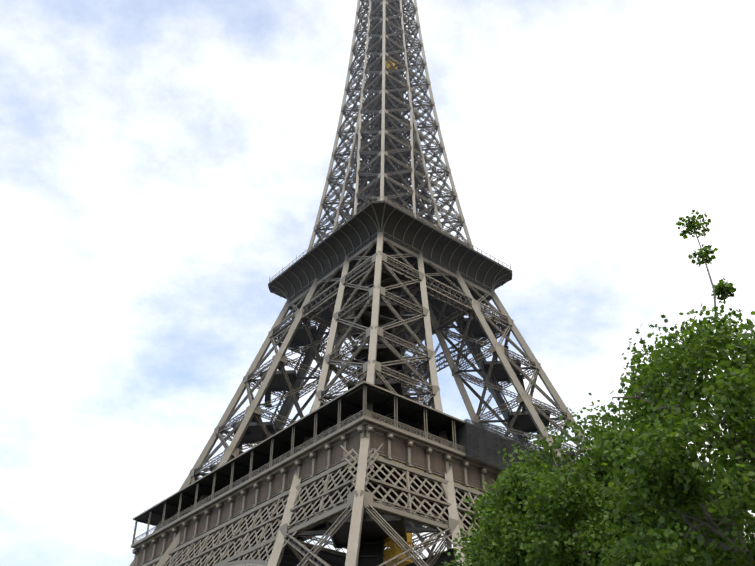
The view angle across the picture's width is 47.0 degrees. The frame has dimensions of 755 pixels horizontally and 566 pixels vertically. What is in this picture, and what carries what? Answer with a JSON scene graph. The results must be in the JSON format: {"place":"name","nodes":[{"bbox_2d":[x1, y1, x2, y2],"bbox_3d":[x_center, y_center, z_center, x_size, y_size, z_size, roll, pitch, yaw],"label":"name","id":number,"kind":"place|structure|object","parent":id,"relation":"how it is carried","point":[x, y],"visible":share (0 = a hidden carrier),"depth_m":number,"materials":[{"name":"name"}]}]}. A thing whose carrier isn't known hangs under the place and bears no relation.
{"place":"outdoors","nodes":[
{"label":"outdoors","id":0,"kind":"place"},
{"bbox_2d":[0,0,754,565],"label":"sky","id":1,"kind":"structure","parent":0,"point":[162,161],"materials":[{"name":"white"}]},
{"bbox_2d":[195,0,575,565],"bbox_3d":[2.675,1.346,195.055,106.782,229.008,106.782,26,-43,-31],"label":"trusses","id":2,"kind":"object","parent":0,"point":[374,535],"visible":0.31,"depth_m":182.02,"materials":[{"name":"grey metal"}]},
{"label":"ground","id":3,"kind":"structure","parent":0,"visible":0},
{"bbox_2d":[129,0,590,565],"bbox_3d":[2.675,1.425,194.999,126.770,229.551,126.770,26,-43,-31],"label":"iron tower","id":4,"kind":"structure","parent":3,"relation":"on","point":[359,500],"depth_m":174.16,"materials":[{"name":"metal"}]},
{"bbox_2d":[130,381,597,565],"bbox_3d":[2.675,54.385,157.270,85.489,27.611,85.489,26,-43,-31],"label":"tower first level","id":5,"kind":"object","parent":4,"relation":"attached to","point":[360,425],"visible":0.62,"depth_m":127.64,"materials":[{"name":"paint"}]},
{"bbox_2d":[137,430,597,565],"bbox_3d":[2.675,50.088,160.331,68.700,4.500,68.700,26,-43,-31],"label":"first floor frieze","id":6,"kind":"object","parent":5,"relation":"on","point":[398,450],"depth_m":130.99,"materials":[{"name":"paint"}]},
{"bbox_2d":[371,453,478,490],"bbox_3d":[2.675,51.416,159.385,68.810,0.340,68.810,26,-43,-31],"label":"first floor names","id":7,"kind":"object","parent":6,"relation":"attached to","point":[423,471],"visible":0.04,"depth_m":125.30,"materials":[{"name":"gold metal"}]},
{"bbox_2d":[133,382,611,565],"bbox_3d":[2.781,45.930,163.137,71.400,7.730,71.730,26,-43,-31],"label":"first floor gallery","id":8,"kind":"structure","parent":4,"relation":"on","point":[352,404],"depth_m":142.93,"materials":[{"name":"grey metal"}]},
{"bbox_2d":[168,407,451,520],"bbox_3d":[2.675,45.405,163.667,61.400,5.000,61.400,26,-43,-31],"label":"first floor pavilions","id":9,"kind":"object","parent":8,"relation":"on","point":[407,422],"depth_m":134.72,"materials":[{"name":"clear glass"}]},
{"bbox_2d":[451,419,598,487],"bbox_3d":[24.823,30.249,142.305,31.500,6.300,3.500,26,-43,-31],"label":"scaffold net","id":10,"kind":"object","parent":8,"relation":"on","point":[483,443],"visible":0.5,"depth_m":135.49,"materials":[{"name":"black fabric"}]},
{"bbox_2d":[268,200,511,302],"bbox_3d":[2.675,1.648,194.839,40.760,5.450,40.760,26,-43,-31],"label":"second floor cove","id":11,"kind":"object","parent":4,"relation":"on","point":[401,227],"visible":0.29,"depth_m":184.11,"materials":[{"name":"paint"}]},
{"bbox_2d":[268,204,511,300],"bbox_3d":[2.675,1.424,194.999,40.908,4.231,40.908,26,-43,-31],"label":"second floor cove ribs","id":12,"kind":"object","parent":11,"relation":"attached to","point":[286,295],"visible":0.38,"depth_m":184.47,"materials":[{"name":"paint"}]},
{"bbox_2d":[269,197,510,281],"bbox_3d":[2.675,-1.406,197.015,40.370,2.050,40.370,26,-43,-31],"label":"railing","id":13,"kind":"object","parent":11,"relation":"on","point":[403,209],"depth_m":184.17,"materials":[{"name":"metal"}]},
{"bbox_2d":[293,242,487,344],"bbox_3d":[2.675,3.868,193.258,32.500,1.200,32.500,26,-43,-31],"label":"second floor underside","id":14,"kind":"structure","parent":4,"relation":"on","point":[417,296],"depth_m":190.96,"materials":[{"name":"grey metal"}]},
{"bbox_2d":[386,58,396,73],"bbox_3d":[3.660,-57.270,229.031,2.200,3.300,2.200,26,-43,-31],"label":"lift cabin","id":15,"kind":"object","parent":4,"relation":"on","point":[388,66],"visible":0.54,"depth_m":227.94,"materials":[{"name":"yellow metal"}]},
{"bbox_2d":[383,533,412,565],"bbox_3d":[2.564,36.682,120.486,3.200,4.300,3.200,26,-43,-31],"label":"lift cabin","id":16,"kind":"object","parent":4,"relation":"on","point":[394,550],"visible":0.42,"depth_m":119.11,"materials":[{"name":"yellow metal"}]},
{"bbox_2d":[171,0,591,565],"bbox_3d":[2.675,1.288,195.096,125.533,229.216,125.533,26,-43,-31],"label":"cross bracing","id":17,"kind":"object","parent":3,"relation":"on","point":[373,152],"visible":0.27,"depth_m":201.00,"materials":[{"name":"paint"}]},
{"bbox_2d":[438,451,625,565],"bbox_3d":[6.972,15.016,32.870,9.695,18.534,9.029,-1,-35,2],"label":"tree","id":18,"kind":"object","parent":3,"relation":"on","point":[495,556],"depth_m":34.37,"materials":[{"name":"green plant"}]},
{"bbox_2d":[472,393,754,565],"bbox_3d":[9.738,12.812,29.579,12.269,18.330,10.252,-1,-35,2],"label":"tree","id":19,"kind":"object","parent":3,"relation":"on","point":[536,493],"depth_m":30.90,"materials":[{"name":"green plant"}]},
{"bbox_2d":[580,209,754,565],"bbox_3d":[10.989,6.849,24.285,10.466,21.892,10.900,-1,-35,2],"label":"tree","id":20,"kind":"object","parent":3,"relation":"on","point":[730,390],"depth_m":23.31,"materials":[{"name":"green plant"}]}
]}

